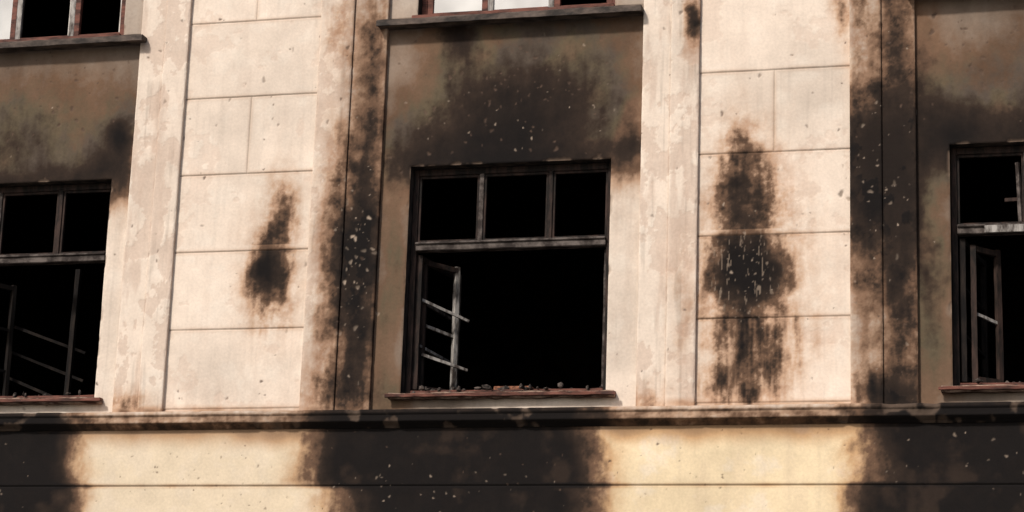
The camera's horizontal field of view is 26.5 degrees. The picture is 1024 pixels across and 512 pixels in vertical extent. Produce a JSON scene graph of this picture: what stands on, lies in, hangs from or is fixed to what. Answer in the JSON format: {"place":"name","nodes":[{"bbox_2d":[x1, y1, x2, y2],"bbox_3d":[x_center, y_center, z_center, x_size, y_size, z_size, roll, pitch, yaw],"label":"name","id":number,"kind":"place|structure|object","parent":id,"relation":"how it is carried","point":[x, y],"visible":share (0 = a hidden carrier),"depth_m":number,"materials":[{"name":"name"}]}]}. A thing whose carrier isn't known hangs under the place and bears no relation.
{"place":"outdoors","nodes":[
{"label":"outdoors","id":0,"kind":"place"},
{"bbox_2d":[12,351,82,381],"bbox_3d":[-4.931,1.177,23.098,0.786,0.309,0.025,2,-14,0],"label":"collapsed batten","id":1,"kind":"object","parent":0,"point":[46,366],"visible":0.93,"depth_m":23.09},
{"bbox_2d":[404,170,419,392],"bbox_3d":[-0.963,0.259,21.218,0.058,2.260,0.079,-2,-14,15],"label":"frame left jamb","id":2,"kind":"object","parent":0,"point":[411,314],"visible":0.92,"depth_m":21.18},
{"bbox_2d":[412,255,423,389],"bbox_3d":[-0.913,0.643,21.142,0.054,1.330,0.049,-2,-14,15],"label":"casement stile","id":3,"kind":"object","parent":2,"relation":"attached to","point":[417,329],"visible":1,"depth_m":21.12,"materials":[{"name":"brown wood"}]},
{"bbox_2d":[422,302,451,321],"bbox_3d":[-0.728,0.550,21.544,0.027,0.090,0.782,-5,-15,26],"label":"glazing bar","id":4,"kind":"object","parent":3,"relation":"attached to","point":[441,313],"visible":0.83,"depth_m":21.56,"materials":[{"name":"paint"}]},
{"bbox_2d":[421,353,467,371],"bbox_3d":[-0.655,1.035,21.149,0.469,0.146,0.025,6,-14,-14],"label":"fallen glazing bar","id":5,"kind":"object","parent":3,"relation":"attached to","point":[444,362],"visible":1,"depth_m":21.14,"materials":[{"name":"white paint"}]},
{"bbox_2d":[422,298,468,322],"bbox_3d":[-0.653,0.534,21.291,0.508,0.187,0.024,7,-15,-21],"label":"fallen glazing bar","id":6,"kind":"object","parent":3,"relation":"attached to","point":[445,310],"visible":1,"depth_m":21.28,"materials":[{"name":"white paint"}]},
{"bbox_2d":[11,156,1021,235],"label":"floor slab","id":7,"kind":"structure","parent":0,"point":[988,181],"depth_m":26.68,"materials":[{"name":"paint"}]},
{"bbox_2d":[546,171,553,237],"bbox_3d":[0.375,-0.490,21.041,0.051,0.690,0.070,-2,-14,15],"label":"transom light mullion","id":8,"kind":"object","parent":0,"point":[550,203],"visible":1,"depth_m":21.01},
{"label":"pavement","id":9,"kind":"structure","parent":0,"visible":0},
{"bbox_2d":[0,422,1023,511],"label":"ground storey wall","id":10,"kind":"structure","parent":9,"relation":"on","point":[915,467],"depth_m":20.24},
{"bbox_2d":[0,401,1023,430],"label":"string course","id":11,"kind":"object","parent":10,"relation":"on","point":[942,412],"visible":1,"depth_m":20.27,"materials":[{"name":"paint"}]},
{"bbox_2d":[0,0,143,412],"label":"window bay wall","id":12,"kind":"structure","parent":11,"relation":"on","point":[67,115],"depth_m":22.41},
{"bbox_2d":[0,0,12,38],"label":"glazed window","id":13,"kind":"structure","parent":12,"relation":"attached to","point":[6,6],"depth_m":23.12,"materials":[{"name":"paint"}]},
{"bbox_2d":[0,0,12,38],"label":"window glass","id":14,"kind":"structure","parent":13,"relation":"in","point":[6,6],"depth_m":23.12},
{"bbox_2d":[0,398,100,402],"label":"sill lip","id":15,"kind":"object","parent":12,"relation":"attached to","point":[51,400],"visible":1,"depth_m":21.61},
{"bbox_2d":[0,397,102,405],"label":"window sill","id":16,"kind":"structure","parent":12,"relation":"attached to","point":[54,403],"depth_m":21.65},
{"bbox_2d":[0,395,93,397],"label":"frame bottom rail","id":17,"kind":"object","parent":16,"relation":"on","point":[59,396],"visible":0.38,"depth_m":21.89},
{"bbox_2d":[0,179,111,193],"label":"burned window","id":18,"kind":"structure","parent":12,"relation":"attached to","point":[75,185],"depth_m":22.43,"materials":[{"name":"paint"}]},
{"bbox_3d":[-5.977,0.409,22.550,0.059,2.260,0.079,-2,-14,15],"label":"frame","id":19,"kind":"object","parent":18,"relation":"attached to","visible":0},
{"bbox_2d":[0,254,105,265],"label":"transom","id":20,"kind":"object","parent":19,"relation":"attached to","point":[60,260],"visible":0.96,"depth_m":22.23,"materials":[{"name":"paint"}]},
{"bbox_2d":[0,193,6,253],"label":"sash","id":21,"kind":"object","parent":20,"relation":"attached to","point":[3,220],"visible":1,"depth_m":22.54,"materials":[{"name":"brown wood"}]},
{"bbox_2d":[4,191,57,196],"bbox_3d":[-4.968,-0.642,22.540,0.639,0.026,0.036,-2,-14,15],"label":"sash","id":22,"kind":"object","parent":20,"relation":"attached to","point":[32,194],"visible":1,"depth_m":22.53,"materials":[{"name":"brown wood"}]},
{"bbox_2d":[0,252,104,257],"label":"transom moulding","id":23,"kind":"object","parent":20,"relation":"attached to","point":[43,255],"visible":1,"depth_m":22.22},
{"bbox_2d":[54,190,63,253],"bbox_3d":[-4.646,-0.339,22.375,0.050,0.690,0.070,-2,-14,15],"label":"transom light mullion","id":24,"kind":"object","parent":20,"relation":"attached to","point":[59,222],"visible":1,"depth_m":22.34},
{"bbox_2d":[59,191,67,251],"bbox_3d":[-4.610,-0.340,22.366,0.021,0.692,0.036,-2,-14,15],"label":"sash","id":25,"kind":"object","parent":20,"relation":"attached to","point":[63,222],"visible":1,"depth_m":22.36,"materials":[{"name":"brown wood"}]},
{"bbox_2d":[64,189,110,193],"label":"sash","id":26,"kind":"object","parent":20,"relation":"attached to","point":[88,191],"visible":1,"depth_m":22.36,"materials":[{"name":"brown wood"}]},
{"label":"casement stile","id":27,"kind":"object","parent":19,"relation":"attached to","visible":0},
{"bbox_3d":[-5.610,0.686,22.800,0.027,0.091,0.802,-11,-19,44],"label":"glazing bar","id":28,"kind":"object","parent":27,"relation":"attached to","visible":0},
{"bbox_2d":[14,326,85,353],"bbox_3d":[-4.921,0.893,23.166,0.786,0.288,0.026,2,-14,0],"label":"collapsed batten","id":29,"kind":"object","parent":28,"relation":"attached to","point":[46,338],"visible":0.91,"depth_m":23.16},
{"bbox_2d":[0,35,142,48],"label":"sill drip edge","id":30,"kind":"object","parent":12,"relation":"attached to","point":[71,41],"visible":1,"depth_m":22.45,"materials":[{"name":"metal"}]},
{"bbox_2d":[0,34,146,52],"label":"window sill","id":31,"kind":"structure","parent":12,"relation":"attached to","point":[77,46],"depth_m":22.55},
{"bbox_2d":[0,33,120,41],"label":"window sill flashing","id":32,"kind":"object","parent":31,"relation":"on","point":[81,36],"depth_m":22.55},
{"bbox_2d":[112,0,167,411],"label":"pilaster strip","id":33,"kind":"object","parent":11,"relation":"on","point":[134,281],"visible":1,"depth_m":21.92,"materials":[{"name":"paint"}]},
{"bbox_2d":[137,0,192,411],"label":"pilaster strip","id":34,"kind":"object","parent":11,"relation":"on","point":[153,366],"visible":1,"depth_m":21.82,"materials":[{"name":"paint"}]},
{"bbox_2d":[163,0,321,411],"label":"ashlar pier","id":35,"kind":"structure","parent":11,"relation":"on","point":[236,328],"depth_m":21.66,"materials":[{"name":"paint"}]},
{"bbox_2d":[299,0,355,409],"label":"pilaster strip","id":36,"kind":"object","parent":11,"relation":"on","point":[323,287],"visible":1,"depth_m":21.37,"materials":[{"name":"paint"}]},
{"bbox_2d":[334,0,390,410],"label":"pilaster strip","id":37,"kind":"object","parent":11,"relation":"on","point":[354,368],"visible":1,"depth_m":21.30,"materials":[{"name":"paint"}]},
{"bbox_2d":[371,0,643,408],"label":"window bay wall","id":38,"kind":"structure","parent":11,"relation":"on","point":[562,90],"depth_m":21.14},
{"bbox_2d":[434,0,548,12],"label":"glazed window","id":39,"kind":"structure","parent":38,"relation":"attached to","point":[442,6],"depth_m":21.74,"materials":[{"name":"paint"}]},
{"bbox_2d":[434,0,481,12],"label":"window glass","id":40,"kind":"structure","parent":39,"relation":"in","point":[440,6],"depth_m":21.80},
{"bbox_2d":[494,0,548,9],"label":"window glass","id":41,"kind":"structure","parent":39,"relation":"in","point":[498,4],"depth_m":21.63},
{"bbox_2d":[384,391,615,397],"bbox_3d":[-0.124,1.299,20.447,2.250,0.038,0.038,-2,-14,15],"label":"sill lip","id":42,"kind":"object","parent":38,"relation":"attached to","point":[482,394],"visible":1,"depth_m":20.43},
{"bbox_2d":[388,390,615,400],"bbox_3d":[-0.091,1.330,20.569,2.210,0.072,0.240,-2,-14,15],"label":"window sill","id":43,"kind":"structure","parent":38,"relation":"attached to","point":[502,397],"depth_m":20.46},
{"bbox_2d":[410,388,602,392],"bbox_3d":[-0.055,1.301,20.707,1.900,0.062,0.082,-2,-14,15],"label":"frame bottom rail","id":44,"kind":"object","parent":43,"relation":"on","point":[577,389],"visible":0.37,"depth_m":20.65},
{"bbox_2d":[376,5,640,26],"bbox_3d":[-0.053,-2.346,21.265,2.680,0.063,0.022,-2,-14,15],"label":"sill drip edge","id":45,"kind":"object","parent":38,"relation":"attached to","point":[515,15],"visible":1,"depth_m":21.25,"materials":[{"name":"metal"}]},
{"bbox_2d":[377,4,643,30],"bbox_3d":[-0.011,-2.320,21.422,2.680,0.067,0.323,-2,-14,15],"label":"window sill","id":46,"kind":"structure","parent":38,"relation":"attached to","point":[524,20],"depth_m":21.33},
{"bbox_2d":[412,3,614,17],"bbox_3d":[0.028,-2.369,21.434,2.050,0.045,0.260,-2,-14,15],"label":"window sill flashing","id":47,"kind":"object","parent":46,"relation":"on","point":[513,10],"depth_m":21.31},
{"bbox_2d":[412,158,610,176],"bbox_3d":[-0.009,0.239,21.001,2.016,2.760,0.363,-2,-14,15],"label":"window frame","id":48,"kind":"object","parent":38,"relation":"attached to","point":[518,167],"depth_m":21.18,"materials":[{"name":"paint"}]},
{"bbox_2d":[412,382,602,392],"bbox_3d":[-0.024,1.305,20.757,1.854,0.124,0.460,-2,-14,15],"label":"sill debris","id":49,"kind":"object","parent":48,"relation":"on","point":[521,386],"visible":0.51,"depth_m":20.65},
{"bbox_2d":[603,162,610,389],"bbox_3d":[0.926,0.202,20.716,0.059,2.260,0.078,-2,-14,15],"label":"frame right jamb","id":50,"kind":"object","parent":48,"relation":"attached to","point":[607,270],"visible":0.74,"depth_m":20.69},
{"bbox_2d":[424,257,460,278],"bbox_3d":[-0.714,0.130,21.646,0.054,0.072,0.781,-5,-15,26],"label":"casement rail","id":51,"kind":"object","parent":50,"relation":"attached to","point":[449,275],"visible":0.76,"depth_m":21.71,"materials":[{"name":"brown wood"}]},
{"bbox_2d":[428,261,457,273],"bbox_3d":[-0.692,0.111,21.484,0.343,0.072,0.054,11,-16,-34],"label":"casement rail","id":52,"kind":"object","parent":51,"relation":"attached to","point":[442,267],"visible":1,"depth_m":21.47,"materials":[{"name":"brown wood"}]},
{"bbox_2d":[416,238,605,252],"bbox_3d":[-0.010,-0.098,21.037,1.900,0.074,0.119,-2,-14,15],"label":"transom","id":53,"kind":"object","parent":50,"relation":"attached to","point":[513,246],"visible":1,"depth_m":20.99,"materials":[{"name":"paint"}]},
{"bbox_2d":[417,177,422,241],"bbox_3d":[-0.900,-0.451,21.380,0.022,0.691,0.037,-2,-14,15],"label":"sash","id":54,"kind":"object","parent":53,"relation":"attached to","point":[420,210],"visible":1,"depth_m":21.37,"materials":[{"name":"brown wood"}]},
{"bbox_2d":[420,175,477,179],"bbox_3d":[-0.604,-0.773,21.380,0.612,0.025,0.036,-2,-14,15],"label":"sash","id":55,"kind":"object","parent":53,"relation":"attached to","point":[449,177],"visible":1,"depth_m":21.37,"materials":[{"name":"brown wood"}]},
{"bbox_2d":[476,174,479,238],"bbox_3d":[-0.330,-0.469,21.229,0.023,0.691,0.036,-2,-14,15],"label":"sash","id":56,"kind":"object","parent":53,"relation":"attached to","point":[477,205],"visible":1,"depth_m":21.21,"materials":[{"name":"brown wood"}]},
{"bbox_2d":[477,174,484,239],"bbox_3d":[-0.295,-0.470,21.219,0.051,0.690,0.070,-2,-14,15],"label":"transom light mullion","id":57,"kind":"object","parent":53,"relation":"attached to","point":[481,206],"visible":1,"depth_m":21.19},
{"bbox_2d":[483,176,487,239],"bbox_3d":[-0.260,-0.471,21.210,0.023,0.692,0.037,-2,-14,15],"label":"sash","id":58,"kind":"object","parent":53,"relation":"attached to","point":[485,207],"visible":1,"depth_m":21.20,"materials":[{"name":"brown wood"}]},
{"bbox_2d":[415,236,605,244],"bbox_3d":[-0.025,-0.150,20.985,1.900,0.026,0.028,-2,-14,15],"label":"transom moulding","id":59,"kind":"object","parent":53,"relation":"attached to","point":[512,240],"visible":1,"depth_m":20.98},
{"bbox_2d":[485,172,548,176],"bbox_3d":[0.051,-0.793,21.207,0.643,0.026,0.037,-2,-14,15],"label":"sash","id":60,"kind":"object","parent":53,"relation":"attached to","point":[516,174],"visible":1,"depth_m":21.19,"materials":[{"name":"brown wood"}]},
{"bbox_2d":[545,173,548,237],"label":"sash","id":61,"kind":"object","parent":53,"relation":"attached to","point":[546,211],"visible":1,"depth_m":21.03,"materials":[{"name":"brown wood"}]},
{"bbox_2d":[552,171,556,237],"bbox_3d":[0.410,-0.490,21.032,0.022,0.690,0.036,-2,-14,15],"label":"sash","id":62,"kind":"object","parent":53,"relation":"attached to","point":[554,205],"visible":1,"depth_m":21.02,"materials":[{"name":"brown wood"}]},
{"bbox_2d":[556,169,607,174],"bbox_3d":[0.671,-0.811,21.042,0.541,0.026,0.036,-2,-14,15],"label":"window frame","id":63,"kind":"object","parent":53,"relation":"attached to","point":[580,172],"visible":1,"depth_m":21.03,"materials":[{"name":"brown wood"}]},
{"bbox_2d":[605,171,607,236],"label":"sash","id":64,"kind":"object","parent":53,"relation":"attached to","point":[606,203],"visible":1,"depth_m":20.88,"materials":[{"name":"brown wood"}]},
{"bbox_2d":[601,250,605,386],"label":"casement stile","id":65,"kind":"object","parent":50,"relation":"attached to","point":[603,330],"visible":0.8,"depth_m":20.64,"materials":[{"name":"paint"}]},
{"bbox_2d":[636,0,671,405],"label":"pilaster strip","id":66,"kind":"object","parent":11,"relation":"on","point":[652,272],"visible":1,"depth_m":20.54,"materials":[{"name":"paint"}]},
{"bbox_2d":[665,0,700,405],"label":"pilaster strip","id":67,"kind":"object","parent":11,"relation":"on","point":[680,366],"visible":0.99,"depth_m":20.43,"materials":[{"name":"paint"}]},
{"bbox_2d":[695,0,850,404],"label":"ashlar pier","id":68,"kind":"structure","parent":11,"relation":"on","point":[773,287],"depth_m":20.26,"materials":[{"name":"paint"}]},
{"bbox_2d":[849,0,883,403],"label":"pilaster strip","id":69,"kind":"object","parent":11,"relation":"on","point":[866,300],"visible":1,"depth_m":19.99,"materials":[{"name":"paint"}]},
{"bbox_2d":[881,0,918,403],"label":"pilaster strip","id":70,"kind":"object","parent":11,"relation":"on","point":[900,271],"visible":1,"depth_m":19.93,"materials":[{"name":"paint"}]},
{"bbox_3d":[-0.491,2.645,23.963,20.600,0.270,6.080,-2,-14,15],"label":"floor slab","id":71,"kind":"object","parent":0,"visible":0},
{"bbox_2d":[10,377,52,395],"bbox_3d":[-4.941,1.457,23.029,0.787,0.330,0.026,2,-14,0],"label":"collapsed batten","id":72,"kind":"object","parent":71,"relation":"on","point":[27,386],"visible":0.52,"depth_m":23.04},
{"bbox_2d":[63,269,81,395],"bbox_3d":[-4.554,0.834,22.548,0.074,1.421,0.054,-2,-14,15],"label":"hanging post","id":73,"kind":"object","parent":71,"relation":"on","point":[72,332],"visible":0.9,"depth_m":22.54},
{"bbox_3d":[-3.971,-3.309,22.940,0.058,2.220,0.079,-2,-14,15],"label":"frame","id":74,"kind":"object","parent":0,"visible":0},
{"bbox_2d":[9,0,17,39],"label":"casement stile","id":75,"kind":"object","parent":74,"relation":"attached to","point":[13,19],"depth_m":23.07,"materials":[{"name":"red paint"}]},
{"bbox_2d":[15,0,24,38],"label":"casement stile","id":76,"kind":"object","parent":74,"relation":"attached to","point":[19,19],"depth_m":23.06,"materials":[{"name":"white paint"}]},
{"bbox_2d":[68,0,75,35],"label":"casement stile","id":77,"kind":"object","parent":74,"relation":"attached to","point":[72,18],"depth_m":22.89,"materials":[{"name":"white paint"}]},
{"bbox_2d":[73,0,82,35],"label":"casement stile","id":78,"kind":"object","parent":74,"relation":"attached to","point":[78,18],"depth_m":22.87,"materials":[{"name":"red paint"}]},
{"bbox_2d":[119,0,125,34],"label":"casement stile","id":79,"kind":"object","parent":74,"relation":"attached to","point":[121,32],"depth_m":22.73,"materials":[{"name":"red paint"}]},
{"bbox_3d":[-0.643,7.064,22.890,20.600,0.270,6.080,-2,-14,15],"label":"floor slab","id":80,"kind":"object","parent":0,"visible":0},
{"bbox_2d":[0,0,100,395],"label":"partition wall","id":81,"kind":"structure","parent":80,"relation":"on","point":[44,298],"depth_m":28.19,"materials":[{"name":"paint"}]},
{"bbox_2d":[412,198,450,390],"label":"partition wall","id":82,"kind":"structure","parent":80,"relation":"on","point":[435,225],"depth_m":27.30,"materials":[{"name":"paint"}]},
{"bbox_3d":[-2.509,0.471,21.696,2.690,12.450,0.210,-2,-14,15],"label":"inner wall","id":83,"kind":"object","parent":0,"visible":0},
{"bbox_2d":[400,167,414,392],"bbox_3d":[-1.102,0.272,21.291,0.247,2.760,0.363,-2,-14,15],"label":"reveal","id":84,"kind":"object","parent":83,"relation":"attached to","point":[405,329],"visible":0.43,"depth_m":21.13,"materials":[{"name":"paint"}]},
{"bbox_3d":[2.510,0.320,20.363,2.680,12.450,0.210,-2,-14,15],"label":"inner wall","id":85,"kind":"object","parent":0,"visible":0},
{"bbox_2d":[949,146,952,363],"bbox_3d":[3.912,0.121,19.960,0.247,2.760,0.363,-2,-14,15],"label":"reveal","id":86,"kind":"object","parent":85,"relation":"attached to","point":[951,257],"visible":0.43,"depth_m":19.87,"materials":[{"name":"paint"}]},
{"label":"casement rail","id":87,"kind":"object","parent":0,"visible":0},
{"bbox_2d":[419,260,428,385],"bbox_3d":[-0.868,0.677,21.233,0.054,1.310,0.048,-2,-14,15],"label":"casement stile","id":88,"kind":"object","parent":87,"relation":"attached to","point":[423,324],"visible":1,"depth_m":21.22,"materials":[{"name":"brown wood"}]},
{"bbox_2d":[426,324,453,337],"bbox_3d":[-0.714,0.737,21.332,0.345,0.090,0.028,11,-17,-34],"label":"glazing bar","id":89,"kind":"object","parent":88,"relation":"attached to","point":[439,331],"visible":1,"depth_m":21.32,"materials":[{"name":"white paint"}]},
{"bbox_2d":[423,386,446,390],"bbox_3d":[-0.734,1.315,21.191,0.340,0.054,0.054,11,-16,-34],"label":"casement rail","id":90,"kind":"object","parent":87,"relation":"attached to","point":[430,388],"visible":0.23,"depth_m":21.13,"materials":[{"name":"brown wood"}]},
{"bbox_2d":[450,267,459,389],"bbox_3d":[-0.562,0.739,21.441,0.056,1.290,0.054,11,-16,-33],"label":"casement stile","id":91,"kind":"object","parent":90,"relation":"attached to","point":[455,326],"visible":0.9,"depth_m":21.43,"materials":[{"name":"white paint"}]},
{"bbox_2d":[456,274,461,388],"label":"casement stile","id":92,"kind":"object","parent":87,"relation":"attached to","point":[459,330],"visible":0.19,"depth_m":21.86,"materials":[{"name":"paint"}]},
{"bbox_3d":[7.451,0.172,19.051,2.590,12.450,0.210,-2,-14,15],"label":"inner wall","id":93,"kind":"object","parent":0,"visible":0},
{"bbox_2d":[915,0,1023,403],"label":"window bay wall","id":94,"kind":"structure","parent":93,"relation":"attached to","point":[969,67],"depth_m":20.02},
{"bbox_2d":[938,385,1023,389],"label":"sill lip","id":95,"kind":"object","parent":94,"relation":"attached to","point":[1007,387],"visible":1,"depth_m":19.29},
{"bbox_2d":[941,385,1023,393],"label":"window sill","id":96,"kind":"structure","parent":94,"relation":"attached to","point":[977,391],"depth_m":19.34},
{"bbox_2d":[960,382,1023,384],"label":"frame bottom rail","id":97,"kind":"object","parent":96,"relation":"on","point":[1018,383],"visible":0.43,"depth_m":19.51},
{"bbox_2d":[949,141,1023,154],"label":"burned window","id":98,"kind":"structure","parent":94,"relation":"attached to","point":[990,148],"depth_m":20.01,"materials":[{"name":"paint"}]},
{"bbox_2d":[950,148,959,385],"bbox_3d":[4.051,0.108,19.886,0.058,2.260,0.078,-2,-14,15],"label":"frame left jamb","id":99,"kind":"object","parent":98,"relation":"attached to","point":[955,295],"visible":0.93,"depth_m":19.84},
{"bbox_2d":[960,239,967,382],"bbox_3d":[4.111,0.493,19.807,0.053,1.330,0.049,-2,-14,15],"label":"casement stile","id":100,"kind":"object","parent":99,"relation":"attached to","point":[963,308],"visible":1,"depth_m":19.79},
{"bbox_2d":[965,240,985,266],"bbox_3d":[4.307,-0.019,20.324,0.054,0.071,0.801,-4,-15,25],"label":"casement rail","id":101,"kind":"object","parent":99,"relation":"attached to","point":[980,262],"visible":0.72,"depth_m":20.41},
{"bbox_2d":[978,377,999,382],"bbox_3d":[4.315,1.136,19.732,0.240,0.053,0.052,8,-15,-24],"label":"casement rail","id":102,"kind":"object","parent":99,"relation":"attached to","point":[988,380],"visible":0.73,"depth_m":19.71,"materials":[{"name":"brown wood"}]},
{"bbox_2d":[970,245,977,382],"bbox_3d":[4.209,0.525,19.819,0.054,1.280,0.049,-2,-14,15],"label":"casement stile","id":103,"kind":"object","parent":102,"relation":"attached to","point":[974,313],"visible":1,"depth_m":19.80,"materials":[{"name":"brown wood"}]},
{"bbox_2d":[976,246,996,256],"bbox_3d":[4.356,-0.040,20.017,0.244,0.073,0.051,8,-15,-24],"label":"casement rail","id":104,"kind":"object","parent":103,"relation":"attached to","point":[985,251],"visible":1,"depth_m":20.00,"materials":[{"name":"brown wood"}]},
{"bbox_2d":[994,250,1003,382],"bbox_3d":[4.458,0.560,19.930,0.054,1.260,0.054,8,-15,-25],"label":"casement stile","id":105,"kind":"object","parent":102,"relation":"attached to","point":[999,325],"visible":0.94,"depth_m":19.91,"materials":[{"name":"brown wood"}]},
{"bbox_2d":[957,227,1023,236],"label":"transom","id":106,"kind":"object","parent":99,"relation":"attached to","point":[969,231],"visible":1,"depth_m":19.86,"materials":[{"name":"paint"}]},
{"bbox_2d":[957,158,959,224],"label":"sash","id":107,"kind":"object","parent":106,"relation":"attached to","point":[958,184],"visible":1,"depth_m":20.04,"materials":[{"name":"brown wood"}]},
{"bbox_2d":[957,153,1022,158],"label":"sash","id":108,"kind":"object","parent":106,"relation":"attached to","point":[988,155],"visible":1,"depth_m":20.04,"materials":[{"name":"brown wood"}]},
{"bbox_2d":[957,223,1023,226],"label":"transom moulding","id":109,"kind":"object","parent":106,"relation":"attached to","point":[971,225],"visible":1,"depth_m":19.84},
{"bbox_2d":[985,224,1023,232],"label":"blind remnant","id":110,"kind":"object","parent":106,"relation":"attached to","point":[1004,228],"visible":1,"depth_m":19.74,"materials":[{"name":"white paint"}]},
{"bbox_2d":[1015,162,1022,220],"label":"hanging rail","id":111,"kind":"object","parent":106,"relation":"attached to","point":[1018,185],"visible":1,"depth_m":19.90,"materials":[{"name":"paint"}]},
{"bbox_2d":[1021,155,1023,222],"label":"sash","id":112,"kind":"object","parent":106,"relation":"attached to","point":[1022,164],"visible":1,"depth_m":19.89,"materials":[{"name":"brown wood"}]},
{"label":"casement rail","id":113,"kind":"object","parent":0,"visible":0},
{"bbox_2d":[2,285,16,395],"bbox_3d":[-5.323,0.952,23.038,0.056,1.310,0.054,14,-18,-42],"label":"casement stile","id":114,"kind":"object","parent":113,"relation":"attached to","point":[9,341],"visible":0.89,"depth_m":23.03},
{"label":"casement rail","id":115,"kind":"object","parent":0,"visible":0},
{"bbox_2d":[980,260,988,377],"bbox_3d":[4.461,0.683,20.542,0.054,1.310,0.057,-4,-15,24],"label":"casement stile","id":116,"kind":"object","parent":115,"relation":"attached to","point":[983,290],"visible":0.8,"depth_m":20.54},
{"label":"ground","id":117,"kind":"structure","parent":0,"visible":0},
{"bbox_2d":[70,0,1023,394],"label":"back wall","id":118,"kind":"structure","parent":117,"relation":"on","point":[534,318],"depth_m":27.48,"materials":[{"name":"paint"}]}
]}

